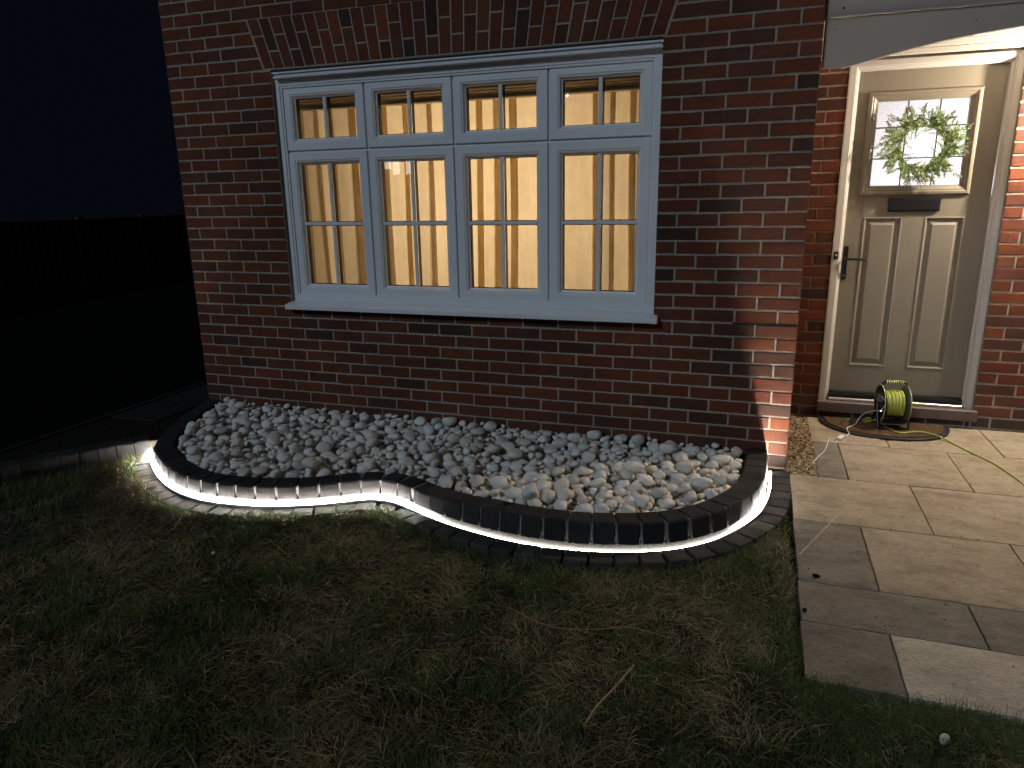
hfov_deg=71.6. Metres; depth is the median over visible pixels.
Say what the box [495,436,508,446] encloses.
pebble
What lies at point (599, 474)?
pebble
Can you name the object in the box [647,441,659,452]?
pebble
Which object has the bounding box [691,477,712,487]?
pebble
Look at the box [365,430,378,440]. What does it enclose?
pebble
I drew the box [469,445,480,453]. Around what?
pebble
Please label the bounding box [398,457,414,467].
pebble
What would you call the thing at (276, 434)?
pebble
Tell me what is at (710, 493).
pebble
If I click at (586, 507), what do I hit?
pebble
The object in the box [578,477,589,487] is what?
pebble
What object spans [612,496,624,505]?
pebble
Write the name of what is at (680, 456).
pebble
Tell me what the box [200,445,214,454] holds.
pebble
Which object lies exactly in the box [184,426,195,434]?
pebble
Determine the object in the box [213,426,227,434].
pebble
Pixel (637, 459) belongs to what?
pebble
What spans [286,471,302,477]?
pebble
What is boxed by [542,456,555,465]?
pebble
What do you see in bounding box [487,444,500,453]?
pebble
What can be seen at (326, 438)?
pebble
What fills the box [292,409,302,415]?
pebble
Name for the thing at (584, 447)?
pebble
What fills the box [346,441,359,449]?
pebble
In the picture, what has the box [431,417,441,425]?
pebble
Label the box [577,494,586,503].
pebble
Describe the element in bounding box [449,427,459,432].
pebble
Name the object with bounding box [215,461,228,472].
pebble
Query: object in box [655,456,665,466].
pebble
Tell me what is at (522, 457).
pebble
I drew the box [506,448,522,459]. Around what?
pebble
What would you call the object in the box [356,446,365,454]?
pebble
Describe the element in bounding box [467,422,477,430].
pebble
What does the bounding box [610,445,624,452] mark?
pebble
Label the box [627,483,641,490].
pebble
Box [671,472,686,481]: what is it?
pebble
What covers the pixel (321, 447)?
pebble
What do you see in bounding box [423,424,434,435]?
pebble
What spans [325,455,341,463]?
pebble
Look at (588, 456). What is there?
pebble
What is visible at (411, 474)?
pebble
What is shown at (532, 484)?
pebble
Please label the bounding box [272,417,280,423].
pebble
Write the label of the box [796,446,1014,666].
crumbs
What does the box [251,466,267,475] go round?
pebble
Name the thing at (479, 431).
pebble
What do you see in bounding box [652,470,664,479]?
pebble
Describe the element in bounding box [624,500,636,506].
pebble
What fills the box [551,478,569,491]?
pebble
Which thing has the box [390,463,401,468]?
pebble
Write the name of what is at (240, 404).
pebble
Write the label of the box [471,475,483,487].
pebble
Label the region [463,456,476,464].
pebble
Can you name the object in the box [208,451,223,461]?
pebble
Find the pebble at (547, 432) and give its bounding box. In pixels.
[542,430,551,436]
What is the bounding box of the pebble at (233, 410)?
[226,406,238,414]
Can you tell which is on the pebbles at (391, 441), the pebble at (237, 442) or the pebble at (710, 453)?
the pebble at (237, 442)
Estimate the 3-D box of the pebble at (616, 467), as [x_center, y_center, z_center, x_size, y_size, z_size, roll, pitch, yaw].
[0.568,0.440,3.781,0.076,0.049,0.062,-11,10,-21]
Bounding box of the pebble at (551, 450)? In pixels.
[544,445,557,454]
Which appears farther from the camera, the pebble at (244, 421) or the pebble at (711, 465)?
the pebble at (244, 421)
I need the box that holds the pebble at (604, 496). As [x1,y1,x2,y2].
[595,492,612,501]
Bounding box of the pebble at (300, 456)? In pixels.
[293,453,305,460]
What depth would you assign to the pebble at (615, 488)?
3.57 m
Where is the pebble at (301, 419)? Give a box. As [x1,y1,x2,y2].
[298,415,309,422]
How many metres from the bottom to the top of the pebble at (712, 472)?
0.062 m
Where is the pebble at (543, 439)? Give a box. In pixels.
[537,435,548,442]
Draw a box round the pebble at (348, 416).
[343,413,354,420]
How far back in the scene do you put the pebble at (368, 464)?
3.87 m
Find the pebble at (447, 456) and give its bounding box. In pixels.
[443,453,453,460]
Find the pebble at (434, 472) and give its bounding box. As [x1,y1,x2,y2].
[428,467,440,477]
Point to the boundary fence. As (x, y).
(82, 235)
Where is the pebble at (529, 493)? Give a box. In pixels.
[521,486,537,499]
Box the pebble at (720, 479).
[714,474,725,485]
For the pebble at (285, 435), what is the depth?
4.46 m
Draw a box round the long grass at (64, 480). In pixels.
[0,449,149,523]
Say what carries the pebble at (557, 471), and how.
on the pebbles at (391, 441)
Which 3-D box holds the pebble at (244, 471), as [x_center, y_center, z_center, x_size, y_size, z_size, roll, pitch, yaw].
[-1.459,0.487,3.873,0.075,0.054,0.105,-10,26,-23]
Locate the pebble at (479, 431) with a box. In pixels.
[470,427,484,435]
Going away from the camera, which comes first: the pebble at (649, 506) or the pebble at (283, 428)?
the pebble at (649, 506)
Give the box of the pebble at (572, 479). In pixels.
[567,474,579,483]
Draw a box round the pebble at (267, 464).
[259,462,271,469]
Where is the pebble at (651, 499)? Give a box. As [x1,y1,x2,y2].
[646,494,654,505]
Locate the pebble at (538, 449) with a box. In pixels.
[528,445,541,454]
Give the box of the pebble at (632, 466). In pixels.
[621,461,643,471]
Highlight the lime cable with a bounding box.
[863,417,1023,484]
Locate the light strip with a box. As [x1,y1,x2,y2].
[147,454,770,555]
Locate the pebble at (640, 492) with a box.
[637,485,648,494]
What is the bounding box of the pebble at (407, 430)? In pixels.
[403,428,414,432]
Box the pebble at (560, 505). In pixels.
[553,500,566,509]
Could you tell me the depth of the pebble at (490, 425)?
4.52 m
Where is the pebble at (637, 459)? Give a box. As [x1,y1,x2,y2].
[630,456,642,463]
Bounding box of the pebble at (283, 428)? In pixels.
[277,425,289,432]
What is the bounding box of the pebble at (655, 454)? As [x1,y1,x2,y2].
[648,451,663,463]
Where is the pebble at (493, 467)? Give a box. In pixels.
[486,463,498,472]
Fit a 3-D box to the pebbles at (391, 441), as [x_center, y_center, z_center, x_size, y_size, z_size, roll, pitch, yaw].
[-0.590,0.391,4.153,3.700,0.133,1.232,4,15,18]
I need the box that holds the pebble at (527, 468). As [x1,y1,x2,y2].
[523,464,536,471]
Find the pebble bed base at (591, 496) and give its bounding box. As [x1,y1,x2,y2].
[189,411,743,512]
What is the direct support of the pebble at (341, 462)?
on the pebbles at (391, 441)
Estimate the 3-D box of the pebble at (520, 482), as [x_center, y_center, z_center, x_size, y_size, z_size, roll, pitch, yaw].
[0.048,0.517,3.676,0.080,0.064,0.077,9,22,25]
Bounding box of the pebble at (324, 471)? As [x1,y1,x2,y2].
[316,468,332,475]
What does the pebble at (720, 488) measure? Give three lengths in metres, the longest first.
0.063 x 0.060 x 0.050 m
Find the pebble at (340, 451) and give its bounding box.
[336,449,346,454]
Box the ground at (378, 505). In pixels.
[0,213,1022,732]
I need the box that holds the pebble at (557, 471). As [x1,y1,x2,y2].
[552,466,564,476]
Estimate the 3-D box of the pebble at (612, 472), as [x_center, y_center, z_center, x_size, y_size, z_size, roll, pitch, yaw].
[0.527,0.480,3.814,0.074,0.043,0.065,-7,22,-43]
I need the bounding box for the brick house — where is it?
[158,0,1023,474]
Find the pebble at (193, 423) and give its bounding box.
[186,421,198,427]
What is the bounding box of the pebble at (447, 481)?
[440,475,453,487]
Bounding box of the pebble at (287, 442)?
[283,439,293,447]
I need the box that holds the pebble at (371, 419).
[365,415,374,423]
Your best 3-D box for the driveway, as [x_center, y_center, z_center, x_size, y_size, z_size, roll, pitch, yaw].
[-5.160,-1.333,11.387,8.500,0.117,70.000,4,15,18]
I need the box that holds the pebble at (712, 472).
[705,469,715,479]
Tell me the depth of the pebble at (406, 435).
4.34 m
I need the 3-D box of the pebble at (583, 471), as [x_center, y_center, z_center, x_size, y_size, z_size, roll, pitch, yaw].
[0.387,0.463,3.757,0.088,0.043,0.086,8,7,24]
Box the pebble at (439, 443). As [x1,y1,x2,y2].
[434,440,445,446]
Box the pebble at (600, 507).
[593,503,609,512]
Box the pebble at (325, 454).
[320,451,333,463]
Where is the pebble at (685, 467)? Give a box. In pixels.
[676,461,693,473]
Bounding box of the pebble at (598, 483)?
[590,477,605,488]
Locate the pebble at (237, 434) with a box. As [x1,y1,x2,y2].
[231,431,241,438]
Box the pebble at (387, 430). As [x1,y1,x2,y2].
[384,426,394,435]
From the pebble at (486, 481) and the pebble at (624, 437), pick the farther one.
the pebble at (624, 437)
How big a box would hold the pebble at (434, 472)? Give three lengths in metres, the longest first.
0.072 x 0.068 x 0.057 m
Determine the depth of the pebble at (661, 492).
3.45 m
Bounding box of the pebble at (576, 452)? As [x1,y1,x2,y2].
[571,448,581,456]
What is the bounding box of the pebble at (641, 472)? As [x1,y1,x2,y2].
[634,470,646,475]
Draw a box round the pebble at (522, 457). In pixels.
[514,450,526,461]
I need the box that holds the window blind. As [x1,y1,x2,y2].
[299,77,639,111]
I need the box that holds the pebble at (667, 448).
[659,443,677,453]
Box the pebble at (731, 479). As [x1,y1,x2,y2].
[724,474,737,485]
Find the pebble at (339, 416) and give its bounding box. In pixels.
[332,413,342,423]
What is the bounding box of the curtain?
[303,78,639,290]
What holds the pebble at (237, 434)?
on the pebbles at (391, 441)
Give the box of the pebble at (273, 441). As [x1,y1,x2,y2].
[267,437,279,446]
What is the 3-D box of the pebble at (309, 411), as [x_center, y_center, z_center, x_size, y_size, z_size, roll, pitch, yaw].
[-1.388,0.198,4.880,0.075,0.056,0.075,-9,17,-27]
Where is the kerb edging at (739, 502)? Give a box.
[153,400,767,550]
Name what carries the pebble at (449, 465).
on the pebble bed base at (591, 496)
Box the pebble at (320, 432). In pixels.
[313,429,324,436]
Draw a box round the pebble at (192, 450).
[186,446,199,455]
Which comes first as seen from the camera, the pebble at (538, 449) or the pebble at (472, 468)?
the pebble at (472, 468)
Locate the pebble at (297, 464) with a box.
[292,460,305,469]
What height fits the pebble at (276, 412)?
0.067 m
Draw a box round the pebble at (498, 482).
[488,476,507,489]
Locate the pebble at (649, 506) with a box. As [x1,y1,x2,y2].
[644,502,652,509]
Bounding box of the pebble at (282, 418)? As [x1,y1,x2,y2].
[277,414,287,422]
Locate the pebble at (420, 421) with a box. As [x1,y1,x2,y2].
[415,417,426,425]
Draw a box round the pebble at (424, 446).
[418,440,431,452]
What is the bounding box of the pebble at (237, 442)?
[230,438,244,447]
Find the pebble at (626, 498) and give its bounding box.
[623,496,633,500]
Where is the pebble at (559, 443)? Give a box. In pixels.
[551,438,568,448]
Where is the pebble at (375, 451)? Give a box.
[370,449,380,455]
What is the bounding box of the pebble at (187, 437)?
[178,435,189,440]
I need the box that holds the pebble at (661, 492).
[651,487,667,497]
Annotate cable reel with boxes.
[871,380,911,429]
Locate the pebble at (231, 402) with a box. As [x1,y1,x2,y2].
[228,399,237,406]
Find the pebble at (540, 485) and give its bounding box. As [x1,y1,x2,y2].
[536,481,551,489]
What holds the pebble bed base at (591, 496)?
on the ground at (378, 505)
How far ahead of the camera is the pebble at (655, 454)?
4.01 m
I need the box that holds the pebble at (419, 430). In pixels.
[416,426,424,434]
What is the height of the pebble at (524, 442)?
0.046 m
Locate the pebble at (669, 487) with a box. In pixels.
[661,483,678,496]
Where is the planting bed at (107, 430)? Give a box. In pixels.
[0,408,193,489]
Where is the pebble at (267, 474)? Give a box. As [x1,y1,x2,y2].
[262,470,272,477]
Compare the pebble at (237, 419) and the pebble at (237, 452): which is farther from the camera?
the pebble at (237, 419)
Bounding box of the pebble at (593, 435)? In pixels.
[587,430,601,440]
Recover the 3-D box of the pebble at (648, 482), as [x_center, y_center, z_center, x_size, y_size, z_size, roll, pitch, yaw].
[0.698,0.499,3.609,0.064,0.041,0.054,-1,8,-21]
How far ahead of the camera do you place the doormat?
4.65 m
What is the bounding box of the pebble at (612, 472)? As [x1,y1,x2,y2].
[608,470,616,477]
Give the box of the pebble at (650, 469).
[645,466,657,473]
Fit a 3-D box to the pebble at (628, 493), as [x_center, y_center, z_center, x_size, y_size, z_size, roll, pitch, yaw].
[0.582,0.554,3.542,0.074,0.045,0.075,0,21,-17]
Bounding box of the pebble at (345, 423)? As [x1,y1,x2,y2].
[340,419,351,427]
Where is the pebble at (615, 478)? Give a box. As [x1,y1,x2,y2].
[610,474,621,482]
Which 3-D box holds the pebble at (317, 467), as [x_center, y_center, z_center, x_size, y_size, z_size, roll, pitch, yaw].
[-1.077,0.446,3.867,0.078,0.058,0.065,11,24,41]
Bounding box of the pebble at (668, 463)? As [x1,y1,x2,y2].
[661,460,673,467]
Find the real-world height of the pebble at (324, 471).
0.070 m
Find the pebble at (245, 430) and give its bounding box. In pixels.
[238,427,250,434]
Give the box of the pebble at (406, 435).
[403,433,415,439]
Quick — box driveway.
[0,271,206,448]
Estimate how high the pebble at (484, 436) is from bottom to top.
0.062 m
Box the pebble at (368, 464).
[362,460,374,468]
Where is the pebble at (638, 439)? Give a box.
[631,434,644,444]
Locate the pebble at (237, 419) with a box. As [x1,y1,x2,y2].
[232,416,242,426]
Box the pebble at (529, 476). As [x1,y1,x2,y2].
[523,470,538,482]
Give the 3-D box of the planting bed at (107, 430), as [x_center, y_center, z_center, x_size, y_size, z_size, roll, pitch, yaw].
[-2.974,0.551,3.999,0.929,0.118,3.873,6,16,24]
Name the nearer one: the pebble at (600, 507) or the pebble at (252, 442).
the pebble at (600, 507)
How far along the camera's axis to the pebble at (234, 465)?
3.93 m
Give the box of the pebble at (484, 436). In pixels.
[482,430,492,440]
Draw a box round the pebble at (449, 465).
[443,460,457,470]
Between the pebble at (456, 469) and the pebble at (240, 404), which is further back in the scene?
the pebble at (240, 404)
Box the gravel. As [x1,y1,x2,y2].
[785,415,819,476]
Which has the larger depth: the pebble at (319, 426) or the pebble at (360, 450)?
the pebble at (319, 426)
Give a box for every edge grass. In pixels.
[113,463,782,584]
[715,533,806,678]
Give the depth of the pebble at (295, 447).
4.13 m
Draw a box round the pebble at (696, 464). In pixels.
[686,460,700,468]
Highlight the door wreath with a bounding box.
[870,102,974,189]
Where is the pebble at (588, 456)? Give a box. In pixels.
[582,451,595,463]
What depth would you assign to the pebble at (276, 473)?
3.80 m
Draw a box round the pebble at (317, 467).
[311,460,320,470]
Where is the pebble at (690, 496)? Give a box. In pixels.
[684,490,696,501]
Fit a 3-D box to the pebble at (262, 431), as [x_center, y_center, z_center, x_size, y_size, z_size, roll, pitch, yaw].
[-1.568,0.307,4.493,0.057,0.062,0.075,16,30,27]
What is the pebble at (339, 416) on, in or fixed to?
on the pebbles at (391, 441)
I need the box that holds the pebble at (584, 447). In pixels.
[577,443,590,452]
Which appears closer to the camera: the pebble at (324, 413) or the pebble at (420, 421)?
the pebble at (420, 421)
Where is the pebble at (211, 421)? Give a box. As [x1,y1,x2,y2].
[205,417,219,424]
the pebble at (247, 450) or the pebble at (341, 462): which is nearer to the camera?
the pebble at (341, 462)
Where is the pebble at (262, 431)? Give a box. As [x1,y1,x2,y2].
[258,428,269,436]
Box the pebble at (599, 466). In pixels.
[593,462,608,470]
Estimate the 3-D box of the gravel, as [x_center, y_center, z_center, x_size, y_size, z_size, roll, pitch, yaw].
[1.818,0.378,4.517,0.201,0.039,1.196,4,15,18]
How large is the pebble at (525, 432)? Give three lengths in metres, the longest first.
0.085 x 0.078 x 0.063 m
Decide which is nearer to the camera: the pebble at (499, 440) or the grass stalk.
the grass stalk
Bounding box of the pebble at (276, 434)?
[266,432,281,438]
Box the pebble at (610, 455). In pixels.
[605,453,617,461]
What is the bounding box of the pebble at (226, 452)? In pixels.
[217,449,230,457]
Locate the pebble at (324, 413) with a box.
[319,411,328,416]
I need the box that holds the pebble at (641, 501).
[633,495,648,507]
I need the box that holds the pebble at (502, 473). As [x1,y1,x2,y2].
[498,471,512,476]
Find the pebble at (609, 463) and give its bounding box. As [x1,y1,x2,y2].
[606,460,614,469]
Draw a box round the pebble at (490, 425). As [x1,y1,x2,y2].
[483,421,496,430]
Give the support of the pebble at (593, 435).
on the pebbles at (391, 441)
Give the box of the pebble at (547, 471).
[541,468,552,477]
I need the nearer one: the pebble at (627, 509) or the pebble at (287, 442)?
the pebble at (627, 509)
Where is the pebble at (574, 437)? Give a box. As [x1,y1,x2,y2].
[567,433,581,443]
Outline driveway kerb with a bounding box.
[0,381,206,453]
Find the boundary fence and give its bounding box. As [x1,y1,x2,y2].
[0,214,191,306]
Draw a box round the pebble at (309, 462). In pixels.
[302,457,316,468]
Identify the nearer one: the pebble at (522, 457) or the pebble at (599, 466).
the pebble at (599, 466)
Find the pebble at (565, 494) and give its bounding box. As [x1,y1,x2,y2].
[556,488,573,500]
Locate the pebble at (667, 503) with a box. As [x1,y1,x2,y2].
[659,498,674,508]
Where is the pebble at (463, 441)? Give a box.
[459,437,472,446]
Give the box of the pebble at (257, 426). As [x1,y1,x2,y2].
[251,423,262,429]
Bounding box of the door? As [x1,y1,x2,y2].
[829,62,1010,397]
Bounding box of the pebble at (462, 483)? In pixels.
[455,480,467,491]
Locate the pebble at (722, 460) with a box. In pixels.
[710,455,729,466]
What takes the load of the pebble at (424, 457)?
on the pebble bed base at (591, 496)
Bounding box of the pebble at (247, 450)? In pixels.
[243,448,252,457]
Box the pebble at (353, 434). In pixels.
[349,431,362,438]
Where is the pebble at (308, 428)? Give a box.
[301,424,314,431]
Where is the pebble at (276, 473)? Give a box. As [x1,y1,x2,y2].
[270,469,281,477]
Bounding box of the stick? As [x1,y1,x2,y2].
[583,664,633,726]
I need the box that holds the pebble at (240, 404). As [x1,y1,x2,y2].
[234,401,247,407]
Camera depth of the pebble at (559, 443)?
4.18 m
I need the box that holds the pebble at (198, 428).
[195,423,206,432]
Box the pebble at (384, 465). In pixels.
[375,461,389,469]
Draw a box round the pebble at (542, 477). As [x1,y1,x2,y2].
[535,474,548,480]
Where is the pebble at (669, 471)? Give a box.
[662,465,676,477]
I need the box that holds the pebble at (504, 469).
[499,467,509,471]
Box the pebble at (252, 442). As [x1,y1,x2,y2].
[247,439,261,446]
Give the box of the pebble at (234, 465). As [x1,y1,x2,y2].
[230,461,244,469]
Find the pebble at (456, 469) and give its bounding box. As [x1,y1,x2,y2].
[450,466,463,476]
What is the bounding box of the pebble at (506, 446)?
[500,442,514,453]
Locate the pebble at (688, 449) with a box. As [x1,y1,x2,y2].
[684,446,699,456]
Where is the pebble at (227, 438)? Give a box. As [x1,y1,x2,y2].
[218,436,230,441]
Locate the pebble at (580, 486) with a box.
[573,484,583,489]
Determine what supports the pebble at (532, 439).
on the pebbles at (391, 441)
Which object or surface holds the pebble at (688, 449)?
on the pebbles at (391, 441)
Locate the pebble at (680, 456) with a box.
[674,451,688,462]
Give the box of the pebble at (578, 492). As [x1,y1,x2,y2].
[574,488,582,496]
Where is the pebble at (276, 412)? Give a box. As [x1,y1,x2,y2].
[272,408,280,416]
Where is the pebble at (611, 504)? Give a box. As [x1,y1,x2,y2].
[606,499,616,508]
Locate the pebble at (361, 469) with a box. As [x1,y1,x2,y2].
[357,464,372,473]
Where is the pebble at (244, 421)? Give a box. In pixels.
[240,417,252,426]
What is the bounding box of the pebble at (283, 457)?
[277,451,291,462]
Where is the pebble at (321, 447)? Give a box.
[316,442,332,452]
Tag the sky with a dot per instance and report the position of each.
(87, 127)
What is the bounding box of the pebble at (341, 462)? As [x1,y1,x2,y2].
[337,459,347,468]
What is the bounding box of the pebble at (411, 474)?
[405,469,415,476]
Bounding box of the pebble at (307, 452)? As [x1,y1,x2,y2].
[303,447,312,456]
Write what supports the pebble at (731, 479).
on the pebbles at (391, 441)
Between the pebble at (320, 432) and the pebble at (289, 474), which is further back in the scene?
the pebble at (320, 432)
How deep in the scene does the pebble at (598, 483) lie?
3.58 m
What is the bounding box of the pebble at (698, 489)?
[688,482,704,491]
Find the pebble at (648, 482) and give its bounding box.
[643,478,655,485]
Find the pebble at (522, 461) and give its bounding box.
[516,459,528,466]
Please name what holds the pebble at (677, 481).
on the pebbles at (391, 441)
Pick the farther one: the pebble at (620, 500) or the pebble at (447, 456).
the pebble at (447, 456)
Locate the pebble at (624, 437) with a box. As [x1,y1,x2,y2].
[614,434,627,443]
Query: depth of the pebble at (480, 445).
4.17 m
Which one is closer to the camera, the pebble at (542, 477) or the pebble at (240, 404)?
the pebble at (542, 477)
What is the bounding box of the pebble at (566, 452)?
[561,450,574,458]
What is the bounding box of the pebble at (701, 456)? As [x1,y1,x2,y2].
[697,453,707,460]
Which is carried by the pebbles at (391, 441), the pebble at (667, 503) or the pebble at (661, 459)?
the pebble at (667, 503)
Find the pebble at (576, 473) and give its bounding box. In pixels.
[572,470,581,477]
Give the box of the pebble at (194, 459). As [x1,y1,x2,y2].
[186,455,202,464]
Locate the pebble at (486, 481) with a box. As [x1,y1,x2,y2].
[484,476,490,486]
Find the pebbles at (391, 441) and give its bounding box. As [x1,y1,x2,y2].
[177,397,743,513]
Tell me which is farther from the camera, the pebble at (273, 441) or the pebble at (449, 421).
the pebble at (449, 421)
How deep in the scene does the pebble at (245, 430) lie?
4.52 m
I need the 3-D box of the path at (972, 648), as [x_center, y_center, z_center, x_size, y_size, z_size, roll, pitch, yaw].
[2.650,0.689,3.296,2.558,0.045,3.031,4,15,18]
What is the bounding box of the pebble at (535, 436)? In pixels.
[527,434,538,439]
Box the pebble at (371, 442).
[366,437,379,448]
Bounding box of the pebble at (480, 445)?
[470,442,484,448]
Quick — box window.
[271,39,663,324]
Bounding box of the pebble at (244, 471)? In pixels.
[237,467,251,476]
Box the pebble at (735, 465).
[729,460,741,471]
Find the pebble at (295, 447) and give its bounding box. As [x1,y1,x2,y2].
[288,442,301,451]
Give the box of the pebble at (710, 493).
[704,488,717,498]
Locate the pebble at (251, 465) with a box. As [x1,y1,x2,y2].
[247,462,255,469]
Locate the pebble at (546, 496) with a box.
[539,488,555,503]
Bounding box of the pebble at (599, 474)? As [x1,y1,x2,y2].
[592,470,606,479]
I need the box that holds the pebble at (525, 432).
[520,429,532,437]
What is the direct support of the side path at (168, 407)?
on the ground at (378, 505)
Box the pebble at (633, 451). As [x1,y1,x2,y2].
[630,447,641,454]
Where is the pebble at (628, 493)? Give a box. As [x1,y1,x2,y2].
[622,490,631,497]
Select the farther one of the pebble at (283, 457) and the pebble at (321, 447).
the pebble at (321, 447)
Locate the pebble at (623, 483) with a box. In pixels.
[616,480,629,487]
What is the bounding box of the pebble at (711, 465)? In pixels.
[705,461,718,469]
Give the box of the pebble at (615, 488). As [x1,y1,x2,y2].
[611,486,623,495]
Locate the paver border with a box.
[132,458,790,572]
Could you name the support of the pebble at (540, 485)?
on the pebbles at (391, 441)
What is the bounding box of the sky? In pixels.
[0,0,184,218]
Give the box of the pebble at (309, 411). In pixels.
[305,408,315,415]
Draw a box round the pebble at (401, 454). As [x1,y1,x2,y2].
[397,451,408,458]
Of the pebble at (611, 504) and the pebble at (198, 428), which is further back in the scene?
the pebble at (198, 428)
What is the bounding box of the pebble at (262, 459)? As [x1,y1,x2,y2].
[257,456,268,462]
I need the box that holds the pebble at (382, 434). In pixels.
[377,431,385,437]
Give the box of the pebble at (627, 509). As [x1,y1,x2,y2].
[621,505,635,512]
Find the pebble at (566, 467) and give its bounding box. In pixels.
[560,464,570,475]
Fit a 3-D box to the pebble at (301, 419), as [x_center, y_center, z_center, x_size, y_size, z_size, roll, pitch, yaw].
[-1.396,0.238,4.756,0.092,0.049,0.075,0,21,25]
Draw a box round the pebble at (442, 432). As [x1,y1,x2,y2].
[437,428,446,436]
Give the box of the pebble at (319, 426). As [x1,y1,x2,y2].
[314,423,324,429]
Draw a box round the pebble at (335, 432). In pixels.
[326,430,337,436]
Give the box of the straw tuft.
[79,471,170,504]
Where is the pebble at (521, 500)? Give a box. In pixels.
[515,496,527,504]
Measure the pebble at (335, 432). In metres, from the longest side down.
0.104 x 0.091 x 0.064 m
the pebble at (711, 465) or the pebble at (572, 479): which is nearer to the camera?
the pebble at (572, 479)
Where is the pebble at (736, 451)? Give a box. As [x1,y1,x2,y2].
[731,446,742,456]
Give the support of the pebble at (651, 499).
on the pebbles at (391, 441)
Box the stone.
[939,733,949,744]
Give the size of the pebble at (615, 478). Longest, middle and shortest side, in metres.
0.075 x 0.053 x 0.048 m
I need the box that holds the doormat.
[818,416,949,440]
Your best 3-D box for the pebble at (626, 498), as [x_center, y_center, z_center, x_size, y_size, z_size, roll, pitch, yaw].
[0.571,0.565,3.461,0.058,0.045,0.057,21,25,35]
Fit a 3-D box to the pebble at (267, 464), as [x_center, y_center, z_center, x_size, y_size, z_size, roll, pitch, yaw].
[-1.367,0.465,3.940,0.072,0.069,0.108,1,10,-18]
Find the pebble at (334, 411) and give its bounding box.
[331,410,340,415]
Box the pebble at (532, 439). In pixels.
[526,438,536,446]
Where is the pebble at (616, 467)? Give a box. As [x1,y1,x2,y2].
[612,462,622,471]
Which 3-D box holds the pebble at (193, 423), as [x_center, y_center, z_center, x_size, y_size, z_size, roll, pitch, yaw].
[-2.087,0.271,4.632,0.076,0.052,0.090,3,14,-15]
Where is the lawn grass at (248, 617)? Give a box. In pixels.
[0,477,1023,767]
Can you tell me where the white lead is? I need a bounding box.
[804,396,884,473]
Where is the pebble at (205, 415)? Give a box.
[203,411,209,418]
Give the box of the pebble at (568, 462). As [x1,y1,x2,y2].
[565,460,574,469]
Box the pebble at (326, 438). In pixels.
[322,435,333,441]
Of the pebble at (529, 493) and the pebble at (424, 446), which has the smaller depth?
the pebble at (529, 493)
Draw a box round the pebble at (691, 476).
[686,473,699,481]
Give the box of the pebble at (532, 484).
[526,482,535,486]
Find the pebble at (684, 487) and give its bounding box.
[677,482,693,493]
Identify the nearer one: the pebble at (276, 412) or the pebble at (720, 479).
the pebble at (720, 479)
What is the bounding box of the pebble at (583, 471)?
[577,467,593,475]
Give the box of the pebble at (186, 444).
[183,440,197,447]
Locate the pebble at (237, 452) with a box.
[231,447,243,457]
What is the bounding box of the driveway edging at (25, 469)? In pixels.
[0,435,152,488]
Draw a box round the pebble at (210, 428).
[204,425,216,432]
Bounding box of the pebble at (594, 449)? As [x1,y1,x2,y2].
[589,446,598,455]
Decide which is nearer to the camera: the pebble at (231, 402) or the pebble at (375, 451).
the pebble at (375, 451)
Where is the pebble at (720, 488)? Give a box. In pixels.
[712,485,723,493]
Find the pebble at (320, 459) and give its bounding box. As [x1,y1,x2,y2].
[314,456,324,464]
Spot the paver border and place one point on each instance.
(775, 511)
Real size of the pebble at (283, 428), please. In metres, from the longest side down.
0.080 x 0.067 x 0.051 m
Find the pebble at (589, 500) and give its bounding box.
[587,497,594,504]
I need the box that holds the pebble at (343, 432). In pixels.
[337,430,348,439]
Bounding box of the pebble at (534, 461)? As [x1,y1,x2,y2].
[528,458,539,466]
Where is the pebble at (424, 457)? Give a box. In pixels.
[422,453,430,461]
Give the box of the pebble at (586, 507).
[575,503,593,513]
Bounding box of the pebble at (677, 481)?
[669,477,684,486]
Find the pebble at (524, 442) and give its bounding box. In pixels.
[519,438,531,445]
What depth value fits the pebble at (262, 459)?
3.99 m
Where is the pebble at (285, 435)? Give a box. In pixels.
[282,432,290,439]
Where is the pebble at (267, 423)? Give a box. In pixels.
[261,419,272,429]
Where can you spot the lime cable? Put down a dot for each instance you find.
(1017, 479)
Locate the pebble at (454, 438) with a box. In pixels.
[447,433,460,442]
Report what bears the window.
in the brick house
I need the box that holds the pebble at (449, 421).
[442,417,456,425]
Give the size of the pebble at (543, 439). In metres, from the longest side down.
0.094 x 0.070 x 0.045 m
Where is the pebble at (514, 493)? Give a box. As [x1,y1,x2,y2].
[504,487,521,499]
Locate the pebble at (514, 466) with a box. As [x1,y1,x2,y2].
[509,462,522,471]
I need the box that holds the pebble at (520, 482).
[514,479,527,486]
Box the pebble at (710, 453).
[706,450,716,457]
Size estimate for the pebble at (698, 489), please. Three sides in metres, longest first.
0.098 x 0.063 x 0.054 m
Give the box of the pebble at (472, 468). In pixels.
[467,462,476,473]
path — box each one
[112,384,208,421]
[789,417,1023,727]
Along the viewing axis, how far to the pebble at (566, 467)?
3.81 m

